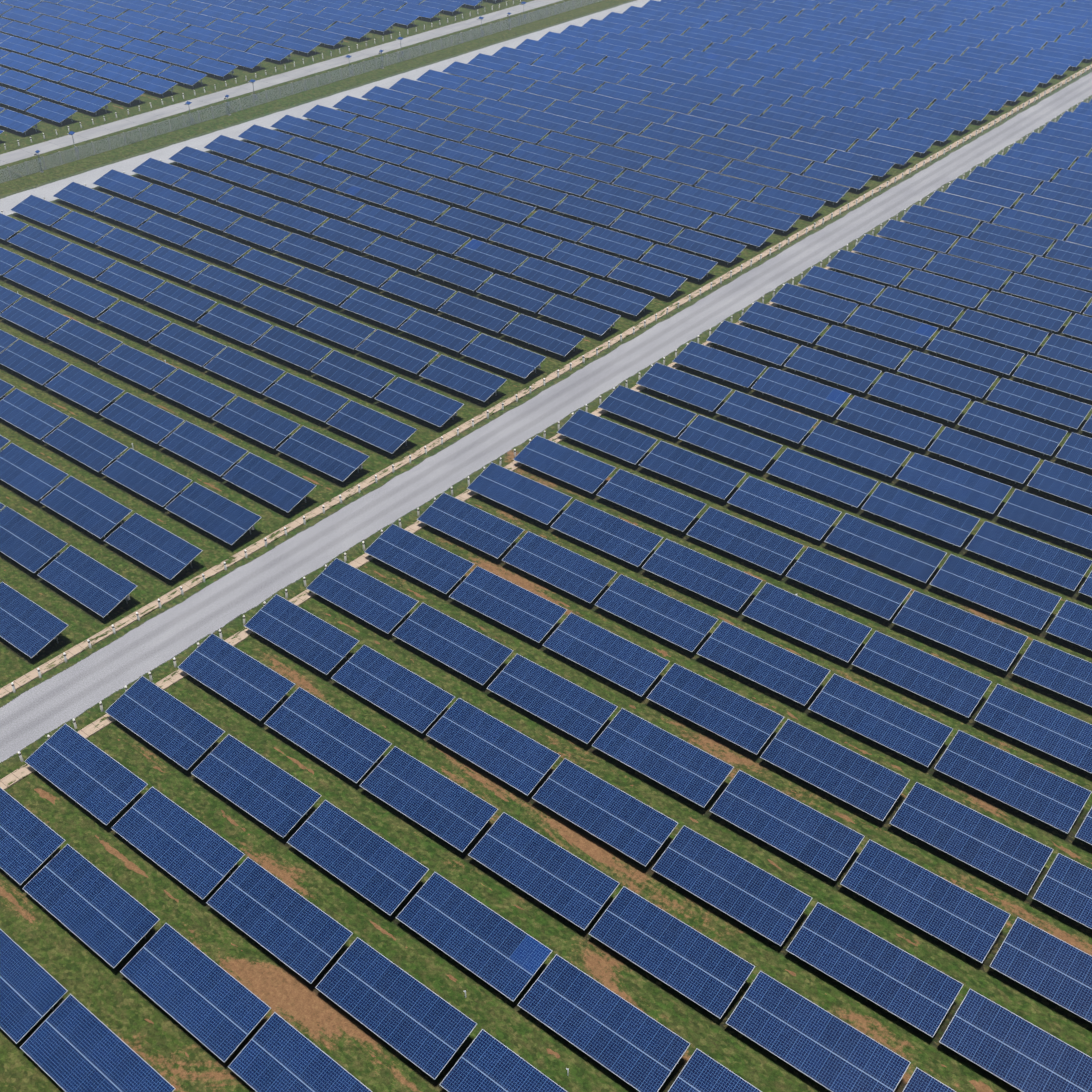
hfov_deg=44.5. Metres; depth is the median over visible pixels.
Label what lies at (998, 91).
solar table
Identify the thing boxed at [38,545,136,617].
solar table
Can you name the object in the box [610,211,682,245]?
solar table
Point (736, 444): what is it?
solar table
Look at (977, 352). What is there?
solar table
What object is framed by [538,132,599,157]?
solar table
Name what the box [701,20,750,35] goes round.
solar table
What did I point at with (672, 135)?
solar table
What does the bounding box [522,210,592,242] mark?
solar table
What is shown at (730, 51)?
solar table
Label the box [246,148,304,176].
solar table
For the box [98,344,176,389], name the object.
solar table
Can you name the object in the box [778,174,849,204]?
solar table
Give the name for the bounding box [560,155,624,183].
solar table
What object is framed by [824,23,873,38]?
solar table
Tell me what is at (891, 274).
solar table
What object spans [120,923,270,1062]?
solar table
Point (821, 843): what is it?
solar table
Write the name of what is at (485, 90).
solar table
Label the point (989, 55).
solar table
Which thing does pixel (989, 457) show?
solar table
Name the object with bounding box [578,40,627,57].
solar table
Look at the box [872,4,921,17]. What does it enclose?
solar table
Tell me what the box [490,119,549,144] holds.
solar table
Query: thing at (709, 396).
solar table
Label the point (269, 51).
solar table
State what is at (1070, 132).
solar table
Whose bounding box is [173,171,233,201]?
solar table
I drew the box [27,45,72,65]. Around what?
solar table
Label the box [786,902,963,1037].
solar table
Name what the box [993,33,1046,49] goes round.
solar table
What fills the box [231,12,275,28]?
solar table
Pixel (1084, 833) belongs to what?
solar table
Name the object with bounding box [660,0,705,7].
solar table
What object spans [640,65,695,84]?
solar table
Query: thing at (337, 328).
solar table
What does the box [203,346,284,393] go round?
solar table
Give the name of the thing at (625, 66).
solar table
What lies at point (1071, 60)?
solar table
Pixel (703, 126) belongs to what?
solar table
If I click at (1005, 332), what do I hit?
solar table
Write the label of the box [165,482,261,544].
solar table
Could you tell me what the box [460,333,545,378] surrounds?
solar table
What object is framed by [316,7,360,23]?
solar table
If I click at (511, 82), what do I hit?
solar table
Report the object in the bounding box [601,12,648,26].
solar table
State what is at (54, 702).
gravel road
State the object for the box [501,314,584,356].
solar table
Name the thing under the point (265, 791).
solar table
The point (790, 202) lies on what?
solar table
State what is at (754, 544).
solar table
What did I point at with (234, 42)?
solar table
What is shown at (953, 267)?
solar table
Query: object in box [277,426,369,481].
solar table
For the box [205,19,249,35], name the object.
solar table
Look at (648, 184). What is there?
solar table
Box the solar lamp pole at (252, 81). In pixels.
[249,79,257,98]
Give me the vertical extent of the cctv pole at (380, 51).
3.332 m
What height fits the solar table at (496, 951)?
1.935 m
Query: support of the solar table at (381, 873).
on the ground
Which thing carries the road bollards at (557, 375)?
on the ground
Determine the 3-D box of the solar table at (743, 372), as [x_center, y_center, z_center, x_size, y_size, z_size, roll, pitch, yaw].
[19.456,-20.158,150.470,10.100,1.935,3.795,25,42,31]
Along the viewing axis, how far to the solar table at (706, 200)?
192.47 m
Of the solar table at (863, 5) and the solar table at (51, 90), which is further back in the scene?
the solar table at (863, 5)
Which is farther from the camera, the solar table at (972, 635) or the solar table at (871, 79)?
the solar table at (871, 79)
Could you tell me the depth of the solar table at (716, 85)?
239.26 m
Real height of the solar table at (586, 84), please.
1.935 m
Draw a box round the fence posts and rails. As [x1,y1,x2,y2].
[0,0,601,180]
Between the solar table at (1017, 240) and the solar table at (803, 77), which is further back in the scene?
the solar table at (803, 77)
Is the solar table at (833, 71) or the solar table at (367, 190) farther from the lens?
the solar table at (833, 71)
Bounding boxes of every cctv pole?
[34,150,43,172]
[224,95,230,115]
[379,50,383,68]
[507,12,510,29]
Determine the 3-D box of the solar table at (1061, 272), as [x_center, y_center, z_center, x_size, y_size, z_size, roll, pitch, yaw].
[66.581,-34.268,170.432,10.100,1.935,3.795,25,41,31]
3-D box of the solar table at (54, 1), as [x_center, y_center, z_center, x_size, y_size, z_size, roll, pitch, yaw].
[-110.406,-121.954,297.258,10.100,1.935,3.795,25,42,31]
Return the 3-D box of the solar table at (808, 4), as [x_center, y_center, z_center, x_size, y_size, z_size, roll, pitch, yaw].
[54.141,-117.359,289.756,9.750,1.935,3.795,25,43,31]
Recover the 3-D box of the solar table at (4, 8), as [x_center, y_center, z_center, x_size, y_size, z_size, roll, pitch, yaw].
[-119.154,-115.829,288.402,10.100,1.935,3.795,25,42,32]
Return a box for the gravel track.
[0,0,660,215]
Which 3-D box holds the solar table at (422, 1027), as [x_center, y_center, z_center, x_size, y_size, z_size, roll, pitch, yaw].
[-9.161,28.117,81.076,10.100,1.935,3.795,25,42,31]
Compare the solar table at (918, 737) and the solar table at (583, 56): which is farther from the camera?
the solar table at (583, 56)
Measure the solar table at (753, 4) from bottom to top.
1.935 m
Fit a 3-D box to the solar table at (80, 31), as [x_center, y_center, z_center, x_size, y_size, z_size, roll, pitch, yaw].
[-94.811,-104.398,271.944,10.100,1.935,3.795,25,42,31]
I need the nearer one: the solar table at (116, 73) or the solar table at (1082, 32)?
the solar table at (116, 73)
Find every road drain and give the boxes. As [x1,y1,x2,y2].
[0,64,1091,698]
[0,206,929,789]
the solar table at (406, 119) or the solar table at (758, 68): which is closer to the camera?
the solar table at (406, 119)
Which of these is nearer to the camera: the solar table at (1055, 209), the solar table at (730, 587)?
the solar table at (730, 587)
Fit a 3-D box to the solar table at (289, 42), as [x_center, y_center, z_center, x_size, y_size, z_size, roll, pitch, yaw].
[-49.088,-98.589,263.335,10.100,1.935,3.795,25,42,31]
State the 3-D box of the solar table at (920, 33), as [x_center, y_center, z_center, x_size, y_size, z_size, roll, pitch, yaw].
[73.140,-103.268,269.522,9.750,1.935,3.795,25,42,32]
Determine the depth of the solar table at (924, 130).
218.10 m
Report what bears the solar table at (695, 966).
on the ground
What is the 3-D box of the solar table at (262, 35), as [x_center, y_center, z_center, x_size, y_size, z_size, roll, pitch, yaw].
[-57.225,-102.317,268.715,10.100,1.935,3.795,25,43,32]
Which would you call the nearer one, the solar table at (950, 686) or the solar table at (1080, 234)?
the solar table at (950, 686)
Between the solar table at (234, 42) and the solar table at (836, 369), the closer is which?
the solar table at (836, 369)
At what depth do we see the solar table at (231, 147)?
211.69 m
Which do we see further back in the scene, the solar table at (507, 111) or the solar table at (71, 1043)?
the solar table at (507, 111)
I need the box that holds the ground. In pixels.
[0,0,1091,1091]
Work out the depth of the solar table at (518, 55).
255.83 m
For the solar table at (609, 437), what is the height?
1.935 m
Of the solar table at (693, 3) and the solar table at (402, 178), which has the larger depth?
the solar table at (693, 3)
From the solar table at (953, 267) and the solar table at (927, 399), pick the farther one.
the solar table at (953, 267)
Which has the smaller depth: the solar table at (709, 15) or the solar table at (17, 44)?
the solar table at (17, 44)
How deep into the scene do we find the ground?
108.25 m
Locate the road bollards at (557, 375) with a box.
[11,65,1090,692]
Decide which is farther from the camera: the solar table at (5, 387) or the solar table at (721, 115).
the solar table at (721, 115)
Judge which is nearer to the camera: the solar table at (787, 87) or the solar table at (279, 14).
the solar table at (787, 87)
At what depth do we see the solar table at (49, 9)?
287.00 m
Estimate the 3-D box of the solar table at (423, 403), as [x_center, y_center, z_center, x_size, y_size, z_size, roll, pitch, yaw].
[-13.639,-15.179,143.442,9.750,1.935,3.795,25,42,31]
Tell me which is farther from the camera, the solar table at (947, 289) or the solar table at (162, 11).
the solar table at (162, 11)
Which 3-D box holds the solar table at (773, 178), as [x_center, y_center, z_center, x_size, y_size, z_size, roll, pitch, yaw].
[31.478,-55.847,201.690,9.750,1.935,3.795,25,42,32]
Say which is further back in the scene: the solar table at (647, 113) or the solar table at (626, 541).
the solar table at (647, 113)
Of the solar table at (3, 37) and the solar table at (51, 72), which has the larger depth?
the solar table at (3, 37)
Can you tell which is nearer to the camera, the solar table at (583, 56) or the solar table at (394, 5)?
the solar table at (583, 56)
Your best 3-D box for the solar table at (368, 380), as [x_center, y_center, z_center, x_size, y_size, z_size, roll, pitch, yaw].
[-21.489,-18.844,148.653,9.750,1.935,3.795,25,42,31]
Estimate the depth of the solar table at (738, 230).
182.82 m
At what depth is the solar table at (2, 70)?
246.91 m
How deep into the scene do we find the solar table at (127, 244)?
179.18 m
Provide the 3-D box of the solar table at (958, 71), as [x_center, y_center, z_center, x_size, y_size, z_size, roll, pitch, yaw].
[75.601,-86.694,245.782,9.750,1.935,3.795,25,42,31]
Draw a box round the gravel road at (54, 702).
[0,72,1091,762]
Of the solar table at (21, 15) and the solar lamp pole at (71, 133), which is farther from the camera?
the solar table at (21, 15)
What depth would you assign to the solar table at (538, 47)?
260.31 m
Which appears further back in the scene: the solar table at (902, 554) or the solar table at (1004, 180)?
the solar table at (1004, 180)
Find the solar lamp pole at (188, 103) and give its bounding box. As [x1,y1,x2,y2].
[185,101,193,123]
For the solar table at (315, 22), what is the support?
on the ground
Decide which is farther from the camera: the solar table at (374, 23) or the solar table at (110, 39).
the solar table at (374, 23)
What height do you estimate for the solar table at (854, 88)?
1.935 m
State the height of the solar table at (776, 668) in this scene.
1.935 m
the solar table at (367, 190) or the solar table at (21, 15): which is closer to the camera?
the solar table at (367, 190)
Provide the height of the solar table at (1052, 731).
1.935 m
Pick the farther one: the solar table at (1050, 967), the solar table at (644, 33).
the solar table at (644, 33)
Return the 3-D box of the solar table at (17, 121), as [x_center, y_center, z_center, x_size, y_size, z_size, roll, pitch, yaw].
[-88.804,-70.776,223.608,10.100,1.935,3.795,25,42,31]
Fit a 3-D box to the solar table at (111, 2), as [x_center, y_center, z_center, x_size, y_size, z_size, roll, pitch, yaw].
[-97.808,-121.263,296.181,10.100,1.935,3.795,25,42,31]
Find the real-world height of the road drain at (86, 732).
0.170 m
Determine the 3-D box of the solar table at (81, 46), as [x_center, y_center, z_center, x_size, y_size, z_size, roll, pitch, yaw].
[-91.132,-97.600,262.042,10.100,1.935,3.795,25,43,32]
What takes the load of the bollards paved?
on the ground
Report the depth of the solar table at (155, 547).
121.03 m
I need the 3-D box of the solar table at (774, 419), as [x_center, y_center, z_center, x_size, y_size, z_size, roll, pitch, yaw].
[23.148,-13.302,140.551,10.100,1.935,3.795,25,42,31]
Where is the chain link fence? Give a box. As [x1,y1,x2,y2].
[0,0,597,182]
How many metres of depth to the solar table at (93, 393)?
145.63 m
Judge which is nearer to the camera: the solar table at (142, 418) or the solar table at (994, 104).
the solar table at (142, 418)
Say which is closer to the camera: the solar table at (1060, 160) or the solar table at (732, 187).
the solar table at (732, 187)
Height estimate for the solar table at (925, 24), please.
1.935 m
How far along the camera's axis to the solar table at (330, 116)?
225.01 m
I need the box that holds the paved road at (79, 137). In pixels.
[0,0,561,165]
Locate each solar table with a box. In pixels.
[0,3,13,17]
[0,18,11,28]
[0,21,40,40]
[0,33,10,42]
[0,36,40,55]
[0,49,9,58]
[0,52,41,71]
[0,67,8,74]
[0,70,41,90]
[0,88,40,110]
[0,109,40,134]
[0,213,27,239]
[0,247,24,275]
[0,286,21,313]
[0,297,69,337]
[0,330,18,352]
[0,339,68,384]
[0,379,14,397]
[0,388,68,439]
[0,435,9,451]
[0,443,67,500]
[0,506,67,572]
[0,582,68,657]
[0,787,65,884]
[0,929,67,1043]
[1,7,41,24]
[2,0,41,9]
[3,259,70,295]
[7,226,70,260]
[11,195,70,227]
[20,994,175,1091]
[22,844,159,967]
[24,724,147,825]
[25,100,76,123]
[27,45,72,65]
[27,62,73,81]
[27,80,75,102]
[28,29,71,48]
[29,15,70,32]
[30,1,69,17]
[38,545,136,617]
[40,476,131,538]
[42,417,127,471]
[43,0,60,4]
[45,365,123,412]
[47,319,122,362]
[48,279,117,317]
[50,243,115,277]
[51,211,114,243]
[53,182,112,212]
[57,0,96,11]
[58,8,99,25]
[58,22,101,40]
[59,37,103,57]
[60,54,105,75]
[60,71,108,94]
[60,91,110,114]
[86,2,126,17]
[88,16,130,32]
[89,31,133,50]
[90,46,136,66]
[92,169,151,199]
[93,0,118,4]
[93,63,140,84]
[94,81,144,105]
[94,197,155,229]
[95,228,160,261]
[95,262,163,298]
[97,300,170,341]
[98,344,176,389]
[99,392,184,443]
[101,448,192,506]
[104,513,202,579]
[105,676,224,769]
[111,787,244,899]
[113,0,153,11]
[115,10,158,26]
[118,23,161,41]
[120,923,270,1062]
[121,39,166,59]
[123,56,170,77]
[127,74,177,95]
[132,158,189,186]
[134,184,195,213]
[137,213,201,247]
[140,246,209,281]
[142,3,183,19]
[143,0,175,6]
[144,282,216,322]
[146,17,188,33]
[149,32,195,50]
[149,323,226,366]
[153,369,235,417]
[154,48,201,66]
[157,65,206,87]
[159,421,247,475]
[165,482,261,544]
[169,0,210,13]
[169,146,225,174]
[173,11,216,27]
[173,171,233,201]
[178,25,222,43]
[178,199,241,232]
[178,633,295,720]
[183,41,230,58]
[183,230,251,264]
[188,57,237,78]
[189,265,260,303]
[191,734,321,837]
[194,0,233,6]
[196,303,272,345]
[199,5,242,21]
[203,135,260,162]
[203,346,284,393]
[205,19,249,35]
[206,857,352,983]
[210,160,269,188]
[211,34,257,51]
[212,396,299,448]
[217,49,265,69]
[217,186,279,217]
[222,452,316,512]
[224,0,267,14]
[224,216,289,250]
[228,1012,371,1091]
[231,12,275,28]
[232,249,302,285]
[237,124,293,150]
[239,26,284,44]
[241,285,316,325]
[244,594,358,674]
[246,42,292,62]
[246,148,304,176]
[250,0,291,8]
[252,326,332,370]
[253,173,315,203]
[258,6,301,21]
[262,201,328,234]
[263,373,349,422]
[264,687,391,783]
[265,20,310,36]
[270,115,325,140]
[273,35,320,53]
[273,233,342,268]
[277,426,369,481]
[279,137,336,164]
[282,0,325,15]
[284,267,357,306]
[287,800,428,915]
[290,13,334,30]
[290,161,350,189]
[297,307,375,349]
[299,28,346,46]
[300,188,364,219]
[302,105,356,127]
[306,0,348,8]
[306,558,418,633]
[311,350,394,397]
[312,126,369,152]
[312,218,379,252]
[315,937,476,1079]
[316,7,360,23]
[323,150,383,177]
[325,22,371,40]
[325,251,397,288]
[326,400,417,453]
[331,645,454,732]
[332,95,386,119]
[335,175,398,206]
[339,288,416,329]
[340,1,383,16]
[343,116,399,141]
[347,0,365,2]
[348,205,415,237]
[350,15,395,33]
[355,139,415,166]
[355,329,437,374]
[359,746,497,851]
[361,86,414,109]
[363,0,405,10]
[363,236,434,271]
[364,524,473,593]
[369,163,431,193]
[373,107,429,130]
[374,9,419,24]
[375,377,463,426]
[379,271,455,309]
[383,191,449,222]
[387,128,445,154]
[389,78,441,98]
[392,603,512,684]
[396,872,551,1001]
[398,3,442,20]
[398,310,479,352]
[399,221,469,255]
[400,0,423,4]
[401,151,462,178]
[402,97,457,118]
[416,69,467,90]
[416,118,474,142]
[417,178,482,208]
[417,493,523,558]
[418,254,492,291]
[419,0,463,13]
[419,354,506,401]
[426,698,560,795]
[430,88,484,110]
[432,140,492,167]
[435,207,504,240]
[438,292,517,332]
[439,1029,566,1091]
[442,61,493,81]
[445,108,502,131]
[449,566,566,642]
[450,165,514,195]
[451,0,481,7]
[455,239,527,274]
[457,79,510,100]
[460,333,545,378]
[462,130,521,155]
[467,53,517,72]
[467,463,572,524]
[468,192,535,224]
[468,812,619,929]
[473,98,529,121]
[476,274,554,313]
[480,154,543,182]
[482,71,536,91]
[487,654,617,743]
[489,224,561,258]
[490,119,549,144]
[492,46,541,64]
[500,89,555,110]
[500,180,567,210]
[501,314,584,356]
[502,531,616,603]
[508,63,559,82]
[509,142,571,169]
[512,257,589,294]
[513,435,615,493]
[515,39,564,55]
[517,109,576,133]
[518,954,689,1091]
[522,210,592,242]
[525,81,580,101]
[530,167,596,195]
[532,54,583,73]
[532,758,677,866]
[538,31,586,48]
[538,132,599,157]
[538,294,620,336]
[543,613,669,696]
[544,100,601,122]
[546,241,621,277]
[550,72,604,92]
[551,499,662,566]
[554,195,623,227]
[555,47,606,65]
[557,409,656,463]
[560,25,607,40]
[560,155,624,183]
[565,121,625,145]
[569,91,626,112]
[573,277,654,316]
[574,64,627,83]
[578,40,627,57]
[579,226,653,260]
[582,19,628,34]
[583,182,652,213]
[587,144,651,171]
[588,886,754,1018]
[591,111,650,134]
[592,708,733,807]
[594,82,650,103]
[594,574,718,651]
[596,469,705,531]
[597,56,649,75]
[598,385,696,437]
[599,32,649,49]
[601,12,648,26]
[607,259,686,297]
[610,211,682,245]
[612,170,679,199]
[614,133,677,159]
[617,74,672,93]
[617,102,675,124]
[620,26,669,41]
[620,48,671,66]
[622,6,667,20]
[636,362,732,411]
[639,158,706,185]
[639,197,711,230]
[639,244,717,280]
[639,441,745,499]
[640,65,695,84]
[640,92,698,113]
[640,123,702,147]
[641,0,686,13]
[641,19,689,34]
[642,41,692,58]
[642,539,762,611]
[646,663,783,754]
[651,825,811,945]
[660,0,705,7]
[661,13,707,27]
[661,34,711,50]
[663,57,716,76]
[663,83,720,104]
[665,112,725,136]
[666,146,731,172]
[668,184,738,215]
[668,1048,761,1091]
[669,229,745,263]
[672,341,766,387]
[678,415,782,470]
[681,7,726,21]
[682,27,731,43]
[684,50,736,67]
[686,75,741,95]
[686,507,803,574]
[688,103,748,125]
[692,135,755,160]
[695,172,763,200]
[696,621,830,705]
[699,1,744,14]
[699,214,774,247]
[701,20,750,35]
[704,42,756,59]
[706,320,798,365]
[708,67,762,85]
[709,770,864,880]
[712,94,770,115]
[715,125,779,149]
[716,391,817,443]
[717,0,762,8]
[720,160,789,187]
[721,14,768,29]
[724,35,775,51]
[726,971,910,1091]
[727,200,800,232]
[727,476,841,539]
[728,58,782,77]
[733,85,791,105]
[738,8,785,22]
[738,115,800,137]
[739,301,828,344]
[742,582,871,661]
[743,28,793,44]
[745,148,812,174]
[749,51,802,68]
[751,367,850,416]
[753,187,825,218]
[755,77,812,96]
[756,2,803,15]
[757,0,774,2]
[760,719,909,820]
[761,105,822,127]
[762,22,811,36]
[766,448,877,507]
[768,44,820,60]
[769,137,835,162]
[770,283,858,323]
[773,0,819,9]
[775,68,831,87]
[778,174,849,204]
[780,15,829,29]
[783,96,843,116]
[784,345,881,392]
[785,547,911,619]
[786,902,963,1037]
[787,36,839,52]
[792,126,856,150]
[795,60,850,78]
[797,9,845,23]
[798,266,884,305]
[802,161,872,191]
[802,420,910,477]
[804,86,863,107]
[805,29,856,44]
[808,673,952,766]
[813,0,831,3]
[814,2,861,16]
[814,52,868,70]
[814,116,877,139]
[815,325,910,370]
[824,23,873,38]
[824,78,882,97]
[824,513,946,582]
[825,150,894,178]
[826,249,910,286]
[830,0,877,10]
[832,44,886,61]
[835,106,897,128]
[836,396,941,448]
[840,16,889,31]
[840,839,1010,962]
[843,70,900,88]
[845,305,937,348]
[848,139,914,165]
[850,37,903,54]
[852,234,935,269]
[852,631,991,717]
[855,97,916,118]
[856,9,905,24]
[861,61,918,79]
[861,482,979,546]
[862,0,889,4]
[867,31,919,46]
[867,372,970,421]
[869,128,935,155]
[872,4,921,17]
[872,287,963,328]
[874,87,934,108]
[877,219,958,252]
[880,53,935,71]
[884,24,935,39]
[887,0,935,11]
[889,117,954,143]
[889,782,1053,894]
[892,590,1027,670]
[894,79,952,98]
[896,453,1011,513]
[897,46,951,63]
[897,350,997,398]
[899,269,988,308]
[900,17,950,32]
[900,204,980,236]
[902,1067,955,1091]
[909,108,972,133]
[912,70,969,90]
[914,0,947,5]
[914,39,968,55]
[916,10,965,25]
[923,191,1001,221]
[924,253,1011,290]
[926,329,1024,374]
[928,98,991,122]
[928,427,1039,483]
[929,63,986,81]
[930,31,983,47]
[930,554,1061,629]
[931,4,980,19]
[934,730,1091,833]
[939,989,1091,1091]
[945,0,994,12]
[945,178,1021,207]
[946,25,998,40]
[946,55,1002,72]
[946,89,1007,112]
[948,237,1033,273]
[952,309,1048,353]
[957,401,1067,455]
[961,18,1011,33]
[962,47,1017,64]
[963,80,1024,101]
[965,0,1006,6]
[965,166,1041,193]
[965,521,1091,590]
[970,222,1054,256]
[974,684,1091,773]
[976,11,1025,26]
[978,39,1032,56]
[978,291,1071,332]
[980,72,1039,92]
[985,154,1058,181]
[986,378,1091,428]
[989,917,1091,1022]
[990,5,1040,20]
[992,207,1074,239]
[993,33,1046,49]
[997,63,1055,85]
[997,489,1091,549]
[1002,273,1091,313]
[1004,0,1052,14]
[1004,143,1077,168]
[1007,25,1060,41]
[1012,354,1091,400]
[1012,639,1091,706]
[1013,56,1069,77]
[1013,194,1091,225]
[1016,0,1065,8]
[1023,19,1074,35]
[1023,132,1091,156]
[1024,256,1091,290]
[1027,460,1091,507]
[1028,48,1084,69]
[1032,853,1091,928]
[1033,181,1091,208]
[1036,13,1087,28]
[1038,334,1091,369]
[1040,121,1091,143]
[1043,41,1091,59]
[1045,239,1091,267]
[1046,600,1091,650]
[1049,6,1091,21]
[1052,168,1091,190]
[1056,34,1091,47]
[1056,432,1091,468]
[1057,111,1091,128]
[1062,1,1091,11]
[1062,314,1091,341]
[1066,224,1091,246]
[1070,27,1091,37]
[1070,156,1091,174]
[1073,102,1091,115]
[1075,807,1091,844]
[1079,571,1091,598]
[1081,415,1091,432]
[1083,20,1091,28]
[1083,302,1091,315]
[1086,218,1091,227]
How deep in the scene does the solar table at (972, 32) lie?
268.61 m
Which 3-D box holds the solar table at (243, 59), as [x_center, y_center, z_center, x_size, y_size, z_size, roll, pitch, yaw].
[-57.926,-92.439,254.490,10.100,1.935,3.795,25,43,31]
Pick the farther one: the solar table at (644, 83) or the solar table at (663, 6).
the solar table at (663, 6)
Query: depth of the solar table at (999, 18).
277.32 m
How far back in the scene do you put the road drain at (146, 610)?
136.99 m
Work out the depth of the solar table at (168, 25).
274.95 m
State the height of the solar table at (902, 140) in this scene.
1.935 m
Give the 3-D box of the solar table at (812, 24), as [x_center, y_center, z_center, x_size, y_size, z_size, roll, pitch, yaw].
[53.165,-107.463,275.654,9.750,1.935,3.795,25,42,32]
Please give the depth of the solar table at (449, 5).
289.14 m
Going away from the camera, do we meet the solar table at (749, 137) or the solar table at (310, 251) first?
the solar table at (310, 251)
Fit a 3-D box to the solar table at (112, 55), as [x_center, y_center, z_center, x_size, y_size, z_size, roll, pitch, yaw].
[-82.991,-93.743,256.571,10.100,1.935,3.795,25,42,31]
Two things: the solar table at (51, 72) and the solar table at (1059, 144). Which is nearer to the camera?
the solar table at (1059, 144)
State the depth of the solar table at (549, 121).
222.34 m
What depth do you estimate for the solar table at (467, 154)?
209.20 m
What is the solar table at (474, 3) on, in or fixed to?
on the ground
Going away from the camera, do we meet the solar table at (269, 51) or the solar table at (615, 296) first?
the solar table at (615, 296)
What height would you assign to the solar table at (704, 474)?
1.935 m
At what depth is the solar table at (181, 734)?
101.58 m
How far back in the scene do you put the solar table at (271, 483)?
129.77 m
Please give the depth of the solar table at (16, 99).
232.93 m
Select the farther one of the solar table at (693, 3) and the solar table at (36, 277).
the solar table at (693, 3)
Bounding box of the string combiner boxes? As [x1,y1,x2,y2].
[35,1,1065,599]
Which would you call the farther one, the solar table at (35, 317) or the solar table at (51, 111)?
the solar table at (51, 111)
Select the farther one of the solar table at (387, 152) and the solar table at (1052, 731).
the solar table at (387, 152)
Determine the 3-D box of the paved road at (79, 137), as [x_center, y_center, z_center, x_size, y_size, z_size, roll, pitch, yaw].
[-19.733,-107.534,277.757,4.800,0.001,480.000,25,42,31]
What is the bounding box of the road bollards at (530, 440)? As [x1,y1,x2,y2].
[18,98,1087,761]
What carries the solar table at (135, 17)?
on the ground
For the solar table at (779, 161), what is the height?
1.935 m
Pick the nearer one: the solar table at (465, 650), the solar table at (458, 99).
the solar table at (465, 650)
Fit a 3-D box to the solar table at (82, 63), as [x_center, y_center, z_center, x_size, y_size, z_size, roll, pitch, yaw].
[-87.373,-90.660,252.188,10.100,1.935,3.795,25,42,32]
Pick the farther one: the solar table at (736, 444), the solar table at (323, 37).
the solar table at (323, 37)
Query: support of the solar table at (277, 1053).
on the ground
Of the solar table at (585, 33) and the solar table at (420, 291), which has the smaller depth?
the solar table at (420, 291)
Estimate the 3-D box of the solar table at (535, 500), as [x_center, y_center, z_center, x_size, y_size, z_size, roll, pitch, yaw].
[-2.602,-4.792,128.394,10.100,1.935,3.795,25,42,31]
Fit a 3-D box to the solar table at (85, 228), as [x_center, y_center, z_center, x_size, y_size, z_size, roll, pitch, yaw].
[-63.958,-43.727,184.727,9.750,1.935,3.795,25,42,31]
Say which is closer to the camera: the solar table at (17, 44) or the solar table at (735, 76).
the solar table at (735, 76)
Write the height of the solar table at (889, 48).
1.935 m
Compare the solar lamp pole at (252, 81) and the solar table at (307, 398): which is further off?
the solar lamp pole at (252, 81)
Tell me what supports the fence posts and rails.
on the ground
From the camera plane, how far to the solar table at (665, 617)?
112.71 m
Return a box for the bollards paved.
[4,0,520,149]
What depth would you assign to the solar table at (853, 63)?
251.57 m
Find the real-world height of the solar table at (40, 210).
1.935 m
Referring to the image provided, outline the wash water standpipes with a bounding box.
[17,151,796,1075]
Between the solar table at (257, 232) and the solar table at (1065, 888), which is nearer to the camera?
the solar table at (1065, 888)
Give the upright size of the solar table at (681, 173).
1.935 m
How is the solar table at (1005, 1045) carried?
on the ground
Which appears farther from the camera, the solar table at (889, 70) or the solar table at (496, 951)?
the solar table at (889, 70)
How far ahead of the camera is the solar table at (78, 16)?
281.49 m
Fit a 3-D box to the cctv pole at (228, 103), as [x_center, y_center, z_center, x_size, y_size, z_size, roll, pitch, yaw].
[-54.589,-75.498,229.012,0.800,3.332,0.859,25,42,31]
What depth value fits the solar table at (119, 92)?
236.49 m
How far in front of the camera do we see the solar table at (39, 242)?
180.03 m
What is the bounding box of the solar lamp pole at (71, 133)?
[68,131,78,154]
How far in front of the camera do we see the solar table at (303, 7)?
287.27 m
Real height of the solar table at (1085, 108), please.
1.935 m
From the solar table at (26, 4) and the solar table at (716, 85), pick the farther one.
the solar table at (26, 4)
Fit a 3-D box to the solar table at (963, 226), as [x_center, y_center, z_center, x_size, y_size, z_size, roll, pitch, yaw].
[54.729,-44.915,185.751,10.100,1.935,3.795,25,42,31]
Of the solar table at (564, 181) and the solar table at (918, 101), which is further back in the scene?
the solar table at (918, 101)
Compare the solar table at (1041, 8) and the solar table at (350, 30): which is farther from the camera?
the solar table at (1041, 8)
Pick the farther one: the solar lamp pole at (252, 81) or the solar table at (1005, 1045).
the solar lamp pole at (252, 81)
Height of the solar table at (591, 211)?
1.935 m
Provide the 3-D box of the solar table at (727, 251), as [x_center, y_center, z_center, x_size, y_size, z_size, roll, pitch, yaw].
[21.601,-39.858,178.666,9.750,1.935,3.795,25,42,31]
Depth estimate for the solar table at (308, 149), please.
210.84 m
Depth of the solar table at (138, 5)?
290.05 m
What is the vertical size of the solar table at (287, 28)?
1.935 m
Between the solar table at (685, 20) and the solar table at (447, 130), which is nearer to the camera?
the solar table at (447, 130)
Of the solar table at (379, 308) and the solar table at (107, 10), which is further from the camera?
the solar table at (107, 10)
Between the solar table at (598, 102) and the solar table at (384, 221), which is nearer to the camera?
the solar table at (384, 221)
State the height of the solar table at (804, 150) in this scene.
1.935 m
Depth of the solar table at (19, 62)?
252.89 m
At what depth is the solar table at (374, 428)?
138.62 m
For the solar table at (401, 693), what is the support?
on the ground
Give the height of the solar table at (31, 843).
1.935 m
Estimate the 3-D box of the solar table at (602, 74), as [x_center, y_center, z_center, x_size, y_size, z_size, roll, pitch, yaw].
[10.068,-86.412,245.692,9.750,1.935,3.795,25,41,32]
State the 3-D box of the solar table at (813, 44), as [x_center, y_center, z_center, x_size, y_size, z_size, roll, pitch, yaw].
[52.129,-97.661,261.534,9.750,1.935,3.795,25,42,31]
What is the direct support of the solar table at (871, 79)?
on the ground
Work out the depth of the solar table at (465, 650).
109.33 m

